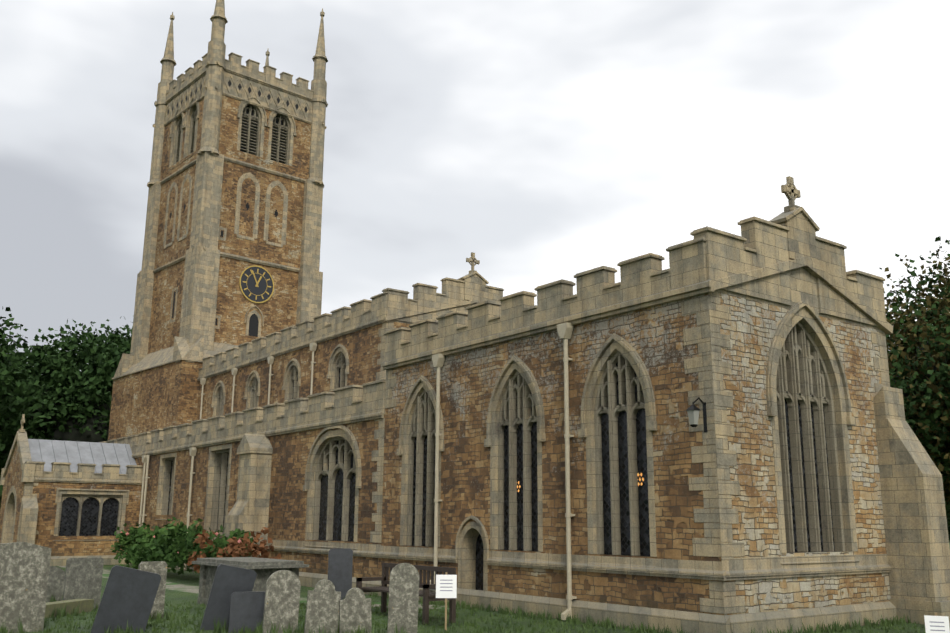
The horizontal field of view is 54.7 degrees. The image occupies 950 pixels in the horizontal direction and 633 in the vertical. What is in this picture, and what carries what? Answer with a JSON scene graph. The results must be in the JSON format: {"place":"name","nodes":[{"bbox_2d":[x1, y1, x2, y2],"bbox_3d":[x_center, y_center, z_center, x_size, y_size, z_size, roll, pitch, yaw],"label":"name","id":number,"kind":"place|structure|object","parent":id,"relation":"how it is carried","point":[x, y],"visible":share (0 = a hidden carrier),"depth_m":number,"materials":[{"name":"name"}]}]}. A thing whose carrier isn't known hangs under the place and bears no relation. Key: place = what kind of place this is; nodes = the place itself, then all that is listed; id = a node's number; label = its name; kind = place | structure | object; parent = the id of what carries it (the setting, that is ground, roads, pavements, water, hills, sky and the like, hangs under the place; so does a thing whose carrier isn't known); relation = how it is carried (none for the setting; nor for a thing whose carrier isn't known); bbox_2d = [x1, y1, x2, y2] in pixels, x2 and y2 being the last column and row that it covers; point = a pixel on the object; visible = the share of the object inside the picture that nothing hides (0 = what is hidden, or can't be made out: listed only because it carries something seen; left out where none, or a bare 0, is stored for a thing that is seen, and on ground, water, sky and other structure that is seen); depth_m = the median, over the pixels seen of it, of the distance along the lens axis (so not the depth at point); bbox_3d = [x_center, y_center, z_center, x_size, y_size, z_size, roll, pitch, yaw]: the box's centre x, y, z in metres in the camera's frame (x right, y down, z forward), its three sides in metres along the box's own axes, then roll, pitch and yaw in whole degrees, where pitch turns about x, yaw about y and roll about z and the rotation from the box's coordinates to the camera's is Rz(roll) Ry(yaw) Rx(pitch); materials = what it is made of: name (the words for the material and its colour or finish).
{"place":"outdoors","nodes":[
{"label":"outdoors","id":0,"kind":"place"},
{"bbox_2d":[0,445,141,555],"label":"porch walls","id":1,"kind":"structure","parent":0,"point":[45,492],"depth_m":43.75,"materials":[{"name":"brown stone"}]},
{"bbox_2d":[28,438,136,473],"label":"porch roof","id":2,"kind":"structure","parent":1,"relation":"on","point":[74,453],"depth_m":46.01,"materials":[{"name":"grey metal"}]},
{"bbox_2d":[108,95,310,439],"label":"tower walls","id":3,"kind":"structure","parent":0,"point":[159,397],"depth_m":59.63,"materials":[{"name":"brown stone"}]},
{"bbox_2d":[112,0,327,379],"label":"tower stone trim","id":4,"kind":"structure","parent":3,"relation":"attached to","point":[214,71],"depth_m":61.05,"materials":[{"name":"beige stone"}]},
{"bbox_2d":[239,265,273,302],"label":"tower clock","id":5,"kind":"object","parent":3,"relation":"attached to","point":[256,282],"visible":1,"depth_m":59.11,"materials":[{"name":"metal"}]},
{"bbox_2d":[167,80,307,336],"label":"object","id":6,"kind":"object","parent":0,"point":[253,325],"visible":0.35,"depth_m":61.14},
{"bbox_2d":[135,414,384,577],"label":"aisle wall","id":7,"kind":"structure","parent":0,"point":[287,505],"depth_m":32.86,"materials":[{"name":"brown stone"}]},
{"bbox_2d":[138,447,196,568],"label":"downpipes","id":8,"kind":"object","parent":7,"relation":"attached to","point":[192,452],"visible":0.65,"depth_m":44.75,"materials":[{"name":"beige metal"}]},
{"bbox_2d":[59,566,460,608],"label":"churchyard path","id":9,"kind":"structure","parent":0,"point":[178,587],"depth_m":29.18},
{"bbox_2d":[196,322,410,419],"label":"nave walls","id":10,"kind":"structure","parent":0,"point":[361,346],"depth_m":43.01,"materials":[{"name":"brown stone"}]},
{"bbox_2d":[200,342,316,418],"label":"downpipes","id":11,"kind":"object","parent":10,"relation":"attached to","point":[313,347],"visible":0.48,"depth_m":45.93,"materials":[{"name":"beige metal"}]},
{"bbox_2d":[0,0,949,370],"label":"sky","id":12,"kind":"structure","parent":0,"point":[544,141],"materials":[{"name":"white"}]},
{"bbox_2d":[0,540,949,632],"bbox_3d":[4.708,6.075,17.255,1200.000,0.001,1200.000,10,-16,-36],"label":"lawn","id":13,"kind":"structure","parent":0,"point":[175,598],"depth_m":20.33,"materials":[{"name":"green plant"}]},
{"bbox_2d":[0,353,46,476],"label":"tree","id":14,"kind":"object","parent":13,"relation":"on","point":[2,464],"depth_m":73.37,"materials":[{"name":"green plant"}]},
{"bbox_2d":[0,542,51,632],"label":"headstone","id":15,"kind":"object","parent":13,"relation":"on","point":[24,571],"visible":1,"depth_m":17.81,"materials":[{"name":"grey stone"}]},
{"bbox_2d":[0,307,56,462],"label":"tree","id":16,"kind":"object","parent":13,"relation":"on","point":[17,397],"depth_m":64.33,"materials":[{"name":"green plant"}]},
{"bbox_2d":[46,566,64,602],"bbox_3d":[-10.862,6.935,23.412,0.841,1.106,0.110,9,-15,-35],"label":"headstone","id":17,"kind":"object","parent":13,"relation":"on","point":[56,578],"visible":0.29,"depth_m":23.48,"materials":[{"name":"grey stone"}]},
{"bbox_2d":[1,316,133,458],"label":"tree","id":18,"kind":"object","parent":13,"relation":"on","point":[64,366],"depth_m":72.40,"materials":[{"name":"green plant"}]},
{"bbox_2d":[44,599,93,617],"bbox_3d":[-9.493,6.664,20.952,0.400,0.280,1.922,-3,-13,14],"label":"grave ledger","id":19,"kind":"object","parent":13,"relation":"on","point":[86,605],"visible":0.46,"depth_m":21.10,"materials":[{"name":"stone"}]},
{"bbox_2d":[0,414,143,565],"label":"porch stone trim","id":20,"kind":"structure","parent":13,"relation":"on","point":[33,472],"depth_m":44.15,"materials":[{"name":"beige stone"}]},
{"bbox_2d":[59,497,118,535],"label":"porch window","id":21,"kind":"structure","parent":20,"relation":"in","point":[89,517],"depth_m":44.40,"materials":[{"name":"black glass"}]},
{"bbox_2d":[62,557,103,607],"bbox_3d":[-9.612,6.610,22.505,0.841,1.361,0.140,9,-15,-33],"label":"headstone","id":22,"kind":"object","parent":13,"relation":"on","point":[83,578],"visible":0.75,"depth_m":22.49,"materials":[{"name":"grey stone"}]},
{"bbox_2d":[90,565,160,632],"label":"slate headstone","id":23,"kind":"object","parent":13,"relation":"on","point":[129,594],"visible":1,"depth_m":17.77,"materials":[{"name":"grey stone"}]},
{"bbox_2d":[138,561,166,618],"bbox_3d":[-7.186,6.141,20.355,0.600,1.370,0.120,9,-15,-35],"label":"headstone","id":24,"kind":"object","parent":13,"relation":"on","point":[159,568],"visible":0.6,"depth_m":20.42,"materials":[{"name":"grey stone"}]},
{"bbox_2d":[111,517,280,574],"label":"shrubs","id":25,"kind":"object","parent":13,"relation":"on","point":[178,545],"visible":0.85,"depth_m":32.66,"materials":[{"name":"green plant"}]},
{"bbox_2d":[200,564,256,630],"bbox_3d":[-4.952,5.738,18.454,0.803,1.381,0.071,18,-14,-20],"label":"slate headstone","id":26,"kind":"object","parent":13,"relation":"on","point":[228,580],"visible":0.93,"depth_m":18.41,"materials":[{"name":"grey stone"}]},
{"bbox_2d":[99,379,385,594],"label":"stone trim","id":27,"kind":"structure","parent":13,"relation":"on","point":[253,429],"depth_m":33.26,"materials":[{"name":"beige stone"}]},
{"bbox_2d":[167,440,355,540],"bbox_3d":[-9.083,6.979,36.603,0.059,3.500,18.800,10,-16,-35],"label":"window glass","id":28,"kind":"object","parent":27,"relation":"in","point":[337,516],"depth_m":30.57,"materials":[{"name":"black glass"}]},
{"bbox_2d":[197,252,503,416],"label":"nave stone trim","id":29,"kind":"structure","parent":27,"relation":"on","point":[387,308],"depth_m":40.95,"materials":[{"name":"beige stone"}]},
{"bbox_2d":[253,368,340,406],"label":"clerestory window glass","id":30,"kind":"object","parent":29,"relation":"in","point":[339,381],"depth_m":41.00,"materials":[{"name":"black glass"}]},
{"bbox_2d":[228,591,264,632],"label":"slate headstone","id":31,"kind":"object","parent":13,"relation":"on","point":[247,609],"visible":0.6,"depth_m":17.90,"materials":[{"name":"grey stone"}]},
{"bbox_2d":[191,557,308,604],"bbox_3d":[-5.827,6.864,23.505,1.700,1.250,3.300,10,-16,-37],"label":"chest tomb","id":32,"kind":"object","parent":13,"relation":"on","point":[264,569],"visible":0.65,"depth_m":22.88,"materials":[{"name":"grey stone"}]},
{"bbox_2d":[262,570,300,632],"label":"headstone","id":33,"kind":"object","parent":13,"relation":"on","point":[282,597],"visible":1,"depth_m":17.51,"materials":[{"name":"grey stone"}]},
{"bbox_2d":[304,579,340,632],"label":"headstone","id":34,"kind":"object","parent":13,"relation":"on","point":[323,599],"visible":1,"depth_m":17.30,"materials":[{"name":"grey stone"}]},
{"bbox_2d":[327,548,352,599],"bbox_3d":[-3.630,7.032,24.659,0.648,1.555,0.070,4,-13,-14],"label":"slate headstone","id":35,"kind":"object","parent":13,"relation":"on","point":[340,562],"visible":0.75,"depth_m":24.68,"materials":[{"name":"grey stone"}]},
{"bbox_2d":[339,588,371,632],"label":"headstone","id":36,"kind":"object","parent":13,"relation":"on","point":[355,607],"visible":1,"depth_m":17.34,"materials":[{"name":"grey stone"}]},
{"bbox_2d":[387,563,418,632],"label":"headstone","id":37,"kind":"object","parent":13,"relation":"on","point":[403,595],"visible":1,"depth_m":17.23,"materials":[{"name":"grey stone"}]},
{"bbox_2d":[356,563,455,624],"bbox_3d":[-1.617,6.246,20.843,0.800,1.150,3.000,10,-16,-36],"label":"garden bench","id":38,"kind":"object","parent":13,"relation":"on","point":[426,594],"visible":0.5,"depth_m":20.70,"materials":[{"name":"brown wood"}]},
{"bbox_2d":[436,572,456,630],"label":"notice sign","id":39,"kind":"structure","parent":13,"relation":"on","point":[446,586],"depth_m":18.60,"materials":[{"name":"white paper"}]},
{"bbox_2d":[0,477,949,539],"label":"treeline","id":40,"kind":"object","parent":13,"relation":"on","point":[948,509],"depth_m":130.38,"materials":[{"name":"green plant"}]},
{"bbox_2d":[376,176,896,632],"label":"chancel stone trim","id":41,"kind":"structure","parent":13,"relation":"on","point":[791,261],"depth_m":20.54,"materials":[{"name":"beige stone"}]},
{"bbox_2d":[517,473,643,491],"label":"lamps","id":42,"kind":"object","parent":41,"relation":"attached to","point":[637,475],"visible":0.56,"depth_m":19.83,"materials":[{"name":"orange"}]},
{"bbox_2d":[412,362,834,589],"bbox_3d":[2.213,3.822,22.492,3.429,6.650,11.724,20,-23,-56],"label":"window glass","id":43,"kind":"object","parent":41,"relation":"in","point":[642,489],"visible":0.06,"depth_m":20.55,"materials":[{"name":"black glass"}]},
{"bbox_2d":[686,397,707,431],"bbox_3d":[4.419,1.942,18.218,0.473,0.684,0.212,10,-16,-36],"label":"lantern","id":44,"kind":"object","parent":41,"relation":"attached to","point":[692,410],"depth_m":18.12,"materials":[{"name":"black metal"}]},
{"bbox_2d":[873,386,949,625],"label":"buttress","id":45,"kind":"object","parent":13,"relation":"on","point":[915,526],"visible":0.94,"depth_m":20.76,"materials":[{"name":"beige stone"}]},
{"bbox_2d":[924,612,949,632],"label":"notice sign","id":46,"kind":"object","parent":13,"relation":"on","point":[936,623],"visible":1,"depth_m":15.10,"materials":[{"name":"white paper"}]},
{"bbox_2d":[380,292,890,614],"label":"chancel walls","id":47,"kind":"structure","parent":0,"point":[653,336],"depth_m":20.65,"materials":[{"name":"brown stone"}]},
{"bbox_2d":[430,322,576,619],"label":"downpipes","id":48,"kind":"object","parent":47,"relation":"attached to","point":[565,330],"visible":0.85,"depth_m":21.64,"materials":[{"name":"beige metal"}]},
{"bbox_2d":[879,236,949,528],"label":"chestnut tree","id":49,"kind":"object","parent":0,"point":[923,421],"depth_m":31.71,"materials":[{"name":"green plant"}]}
]}

